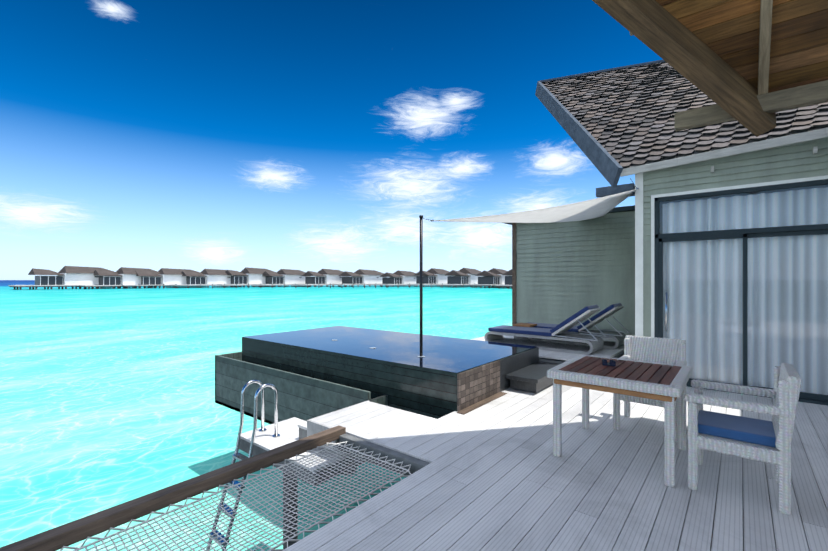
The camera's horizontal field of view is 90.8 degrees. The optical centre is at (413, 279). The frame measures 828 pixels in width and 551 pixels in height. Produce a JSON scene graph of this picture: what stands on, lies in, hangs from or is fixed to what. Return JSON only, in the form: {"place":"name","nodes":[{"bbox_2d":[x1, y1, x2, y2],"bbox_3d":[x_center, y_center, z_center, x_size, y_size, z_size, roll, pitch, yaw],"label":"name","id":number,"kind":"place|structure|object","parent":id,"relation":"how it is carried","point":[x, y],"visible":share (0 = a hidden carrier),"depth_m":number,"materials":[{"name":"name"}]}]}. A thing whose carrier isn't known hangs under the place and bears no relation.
{"place":"outdoors","nodes":[
{"label":"outdoors","id":0,"kind":"place"},
{"bbox_2d":[0,0,662,279],"label":"sky","id":1,"kind":"structure","parent":0,"point":[196,135],"materials":[{"name":"blue"}]},
{"bbox_2d":[0,280,801,550],"bbox_3d":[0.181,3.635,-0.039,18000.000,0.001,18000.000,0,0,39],"label":"sea","id":2,"kind":"structure","parent":0,"point":[107,398],"depth_m":14.06,"materials":[{"name":"liquid"}]},
{"bbox_2d":[8,266,117,289],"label":"distant villa","id":3,"kind":"object","parent":2,"relation":"on","point":[71,276],"visible":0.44,"depth_m":160.58,"materials":[{"name":"grey"}]},
{"bbox_2d":[79,267,164,288],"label":"distant villa","id":4,"kind":"object","parent":2,"relation":"on","point":[123,276],"visible":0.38,"depth_m":170.33,"materials":[{"name":"grey"}]},
{"bbox_2d":[120,268,205,288],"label":"distant villa","id":5,"kind":"object","parent":2,"relation":"on","point":[168,276],"visible":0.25,"depth_m":180.59,"materials":[{"name":"grey"}]},
{"bbox_2d":[168,269,243,287],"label":"distant villa","id":6,"kind":"object","parent":2,"relation":"on","point":[213,276],"visible":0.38,"depth_m":190.96,"materials":[{"name":"grey"}]},
{"bbox_2d":[206,380,279,550],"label":"ladder","id":7,"kind":"object","parent":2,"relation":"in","point":[237,456],"visible":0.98,"depth_m":4.68,"materials":[{"name":"silver metal"}]},
{"bbox_2d":[214,267,276,287],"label":"distant villa","id":8,"kind":"object","parent":2,"relation":"on","point":[251,276],"visible":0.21,"depth_m":202.25,"materials":[{"name":"grey"}]},
{"bbox_2d":[251,269,310,286],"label":"distant villa","id":9,"kind":"object","parent":2,"relation":"on","point":[286,277],"visible":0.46,"depth_m":210.69,"materials":[{"name":"grey"}]},
{"bbox_2d":[239,417,365,548],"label":"swim platform","id":10,"kind":"structure","parent":2,"relation":"on","point":[293,429],"depth_m":4.74,"materials":[{"name":"concrete"}]},
{"bbox_2d":[113,283,506,287],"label":"boardwalk","id":11,"kind":"structure","parent":2,"relation":"on","point":[188,285],"depth_m":177.69,"materials":[{"name":"grey wood"}]},
{"bbox_2d":[293,269,349,286],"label":"distant villa","id":12,"kind":"object","parent":2,"relation":"on","point":[322,277],"visible":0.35,"depth_m":214.39,"materials":[{"name":"grey"}]},
{"bbox_2d":[329,269,383,286],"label":"distant villa","id":13,"kind":"object","parent":2,"relation":"on","point":[363,277],"visible":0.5,"depth_m":220.13,"materials":[{"name":"grey"}]},
{"bbox_2d":[372,270,417,286],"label":"distant villa","id":14,"kind":"object","parent":2,"relation":"on","point":[401,278],"visible":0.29,"depth_m":219.17,"materials":[{"name":"grey"}]},
{"bbox_2d":[407,268,448,286],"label":"distant villa","id":15,"kind":"object","parent":2,"relation":"on","point":[434,276],"visible":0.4,"depth_m":215.23,"materials":[{"name":"grey"}]},
{"bbox_2d":[437,268,486,287],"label":"distant villa","id":16,"kind":"object","parent":2,"relation":"on","point":[465,276],"visible":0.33,"depth_m":203.95,"materials":[{"name":"grey"}]},
{"bbox_2d":[469,268,509,287],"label":"distant villa","id":17,"kind":"object","parent":2,"relation":"on","point":[493,277],"visible":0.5,"depth_m":187.74,"materials":[{"name":"grey"}]},
{"bbox_2d":[495,269,511,288],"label":"distant villa","id":18,"kind":"object","parent":2,"relation":"on","point":[508,282],"visible":0.1,"depth_m":175.38,"materials":[{"name":"grey"}]},
{"bbox_2d":[283,335,827,550],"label":"deck","id":19,"kind":"structure","parent":2,"relation":"in","point":[496,475],"depth_m":3.04,"materials":[{"name":"wood"}]},
{"bbox_2d":[0,425,429,550],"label":"frame","id":20,"kind":"object","parent":19,"relation":"on","point":[67,534],"visible":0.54,"depth_m":2.96,"materials":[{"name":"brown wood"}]},
{"bbox_2d":[60,441,410,550],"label":"catamaran net ropes","id":21,"kind":"object","parent":20,"relation":"attached to","point":[290,539],"visible":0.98,"depth_m":2.86,"materials":[{"name":"white fabric"}]},
{"bbox_2d":[215,337,558,463],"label":"pool","id":22,"kind":"structure","parent":19,"relation":"in","point":[309,383],"depth_m":5.85,"materials":[{"name":"black tile"}]},
{"bbox_2d":[244,326,536,372],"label":"pool water","id":23,"kind":"structure","parent":22,"relation":"on","point":[455,355],"depth_m":6.66,"materials":[{"name":"blue liquid"}]},
{"bbox_2d":[419,215,422,355],"bbox_3d":[0.102,0.085,5.804,0.056,2.000,0.056,0,0,39],"label":"sail pole","id":24,"kind":"object","parent":22,"relation":"on","point":[421,284],"visible":0.92,"depth_m":5.79,"materials":[{"name":"black metal"}]},
{"bbox_2d":[513,323,536,340],"bbox_3d":[2.232,1.061,8.207,0.360,0.348,0.360,0,0,39],"label":"side table","id":25,"kind":"object","parent":19,"relation":"on","point":[525,324],"visible":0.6,"depth_m":8.13,"materials":[{"name":"brown wood"}]},
{"bbox_2d":[484,331,603,354],"bbox_3d":[2.360,1.115,7.567,2.000,0.240,0.680,0,0,39],"label":"lounger","id":26,"kind":"object","parent":19,"relation":"on","point":[491,336],"visible":0.83,"depth_m":7.30,"materials":[{"name":"grey wicker"}]},
{"bbox_2d":[488,305,598,336],"bbox_3d":[2.353,0.716,7.572,1.863,0.557,0.620,0,0,39],"label":"lounger cushion","id":27,"kind":"object","parent":26,"relation":"on","point":[526,330],"visible":0.75,"depth_m":7.42,"materials":[{"name":"blue fabric"}]},
{"bbox_2d":[552,308,606,340],"bbox_3d":[2.890,0.744,7.143,0.754,0.512,0.641,0,0,39],"label":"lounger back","id":28,"kind":"object","parent":26,"relation":"attached to","point":[577,320],"visible":1,"depth_m":7.04,"materials":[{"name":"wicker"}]},
{"bbox_2d":[505,205,634,224],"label":"beam","id":29,"kind":"structure","parent":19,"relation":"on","point":[622,209],"depth_m":8.45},
{"bbox_2d":[516,330,625,348],"bbox_3d":[3.047,1.115,8.106,2.000,0.240,0.680,0,0,39],"label":"lounger","id":30,"kind":"object","parent":19,"relation":"on","point":[619,340],"visible":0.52,"depth_m":7.66,"materials":[{"name":"grey wicker"}]},
{"bbox_2d":[578,306,629,336],"bbox_3d":[3.577,0.744,7.682,0.754,0.512,0.641,0,0,39],"label":"lounger backrest frame","id":31,"kind":"object","parent":30,"relation":"attached to","point":[590,325],"visible":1,"depth_m":7.55,"materials":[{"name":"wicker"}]},
{"bbox_2d":[547,354,691,486],"bbox_3d":[1.843,1.160,3.639,0.980,0.750,0.980,0,0,39],"label":"dining table","id":32,"kind":"object","parent":19,"relation":"on","point":[672,392],"visible":0.81,"depth_m":3.33,"materials":[{"name":"wicker"}]},
{"bbox_2d":[559,356,681,384],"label":"table slats","id":33,"kind":"object","parent":32,"relation":"on","point":[648,372],"visible":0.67,"depth_m":3.59,"materials":[{"name":"brown wood"}]},
{"bbox_2d":[602,359,615,365],"bbox_3d":[1.799,0.765,3.777,0.110,0.039,0.110,0,0,21],"label":"ashtray","id":34,"kind":"object","parent":33,"relation":"on","point":[606,363],"visible":1,"depth_m":3.74,"materials":[{"name":"blue glass"}]},
{"bbox_2d":[613,335,686,442],"bbox_3d":[2.449,1.080,4.236,0.592,0.910,0.633,0,0,39],"label":"chair","id":35,"kind":"object","parent":19,"relation":"on","point":[658,350],"visible":0.4,"depth_m":4.35,"materials":[{"name":"wicker"}]},
{"bbox_2d":[516,137,827,336],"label":"villa walls","id":36,"kind":"structure","parent":19,"relation":"on","point":[565,271],"depth_m":8.61,"materials":[{"name":"grey wood"}]},
{"bbox_2d":[512,223,516,325],"bbox_3d":[2.494,-0.050,10.136,0.100,2.770,0.060,0,0,39],"label":"wall post","id":37,"kind":"object","parent":36,"relation":"attached to","point":[514,267],"visible":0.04,"depth_m":10.11,"materials":[{"name":"wood"}]},
{"bbox_2d":[535,60,827,196],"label":"roof fascia","id":38,"kind":"structure","parent":36,"relation":"on","point":[608,166],"depth_m":6.54,"materials":[{"name":"grey wood"}]},
{"bbox_2d":[542,62,827,168],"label":"roof shingles","id":39,"kind":"object","parent":38,"relation":"attached to","point":[624,118],"visible":0.54,"depth_m":7.01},
{"bbox_2d":[655,0,827,92],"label":"porch roof","id":40,"kind":"structure","parent":38,"relation":"attached to","point":[726,31],"depth_m":3.64,"materials":[{"name":"brown wood"}]},
{"bbox_2d":[592,0,775,136],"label":"roof beam","id":41,"kind":"structure","parent":40,"relation":"attached to","point":[658,29],"depth_m":3.74,"materials":[{"name":"brown wood"}]},
{"bbox_2d":[674,80,827,130],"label":"porch roof timbers","id":42,"kind":"object","parent":40,"relation":"attached to","point":[796,97],"visible":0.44,"depth_m":3.89,"materials":[{"name":"brown wood"}]},
{"bbox_2d":[758,0,772,94],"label":"porch rafter","id":43,"kind":"object","parent":40,"relation":"attached to","point":[766,6],"depth_m":3.59,"materials":[{"name":"brown wood"}]},
{"bbox_2d":[654,179,827,405],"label":"sliding door","id":44,"kind":"structure","parent":36,"relation":"attached to","point":[798,230],"depth_m":5.50,"materials":[{"name":"black metal"}]},
{"bbox_2d":[665,292,666,330],"bbox_3d":[3.732,0.465,6.041,0.028,0.580,0.069,0,0,39],"label":"door handle","id":45,"kind":"object","parent":44,"relation":"attached to","point":[665,311],"visible":0.98,"depth_m":6.02,"materials":[{"name":"silver metal"}]},
{"bbox_2d":[659,185,827,393],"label":"door glass","id":46,"kind":"object","parent":44,"relation":"attached to","point":[749,289],"visible":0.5,"depth_m":5.48,"materials":[{"name":"clear glass"}]},
{"bbox_2d":[660,185,827,233],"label":"room","id":47,"kind":"object","parent":36,"relation":"attached to","point":[712,197],"depth_m":6.54,"materials":[{"name":"grey"}]},
{"bbox_2d":[663,188,827,394],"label":"curtains","id":48,"kind":"object","parent":47,"relation":"attached to","point":[747,209],"depth_m":5.58,"materials":[{"name":"white fabric"}]},
{"bbox_2d":[684,363,801,514],"bbox_3d":[2.418,1.080,3.038,0.633,0.910,0.592,0,0,39],"label":"chair","id":49,"kind":"object","parent":19,"relation":"on","point":[784,393],"visible":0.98,"depth_m":2.82,"materials":[{"name":"wicker"}]},
{"bbox_2d":[698,410,775,447],"bbox_3d":[2.399,1.100,3.054,0.470,0.070,0.440,0,0,39],"label":"chair cushion","id":50,"kind":"object","parent":49,"relation":"on","point":[746,429],"visible":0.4,"depth_m":2.97,"materials":[{"name":"blue fabric"}]},
{"bbox_2d":[528,303,621,332],"bbox_3d":[3.040,0.716,8.111,1.863,0.557,0.620,0,0,39],"label":"lounger cushion","id":51,"kind":"object","parent":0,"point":[580,326],"visible":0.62,"depth_m":7.66,"materials":[{"name":"blue fabric"}]},
{"bbox_3d":[3.010,-1.199,7.567,2.350,0.716,6.391,0,0,39],"label":"sail","id":52,"kind":"object","parent":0,"visible":0},
{"bbox_2d":[433,189,636,222],"bbox_3d":[3.069,-1.163,7.233,6.035,0.644,1.993,0,0,-44],"label":"shade sail","id":53,"kind":"object","parent":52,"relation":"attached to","point":[590,209],"visible":0.98,"depth_m":6.57,"materials":[{"name":"fabric"}]}
]}

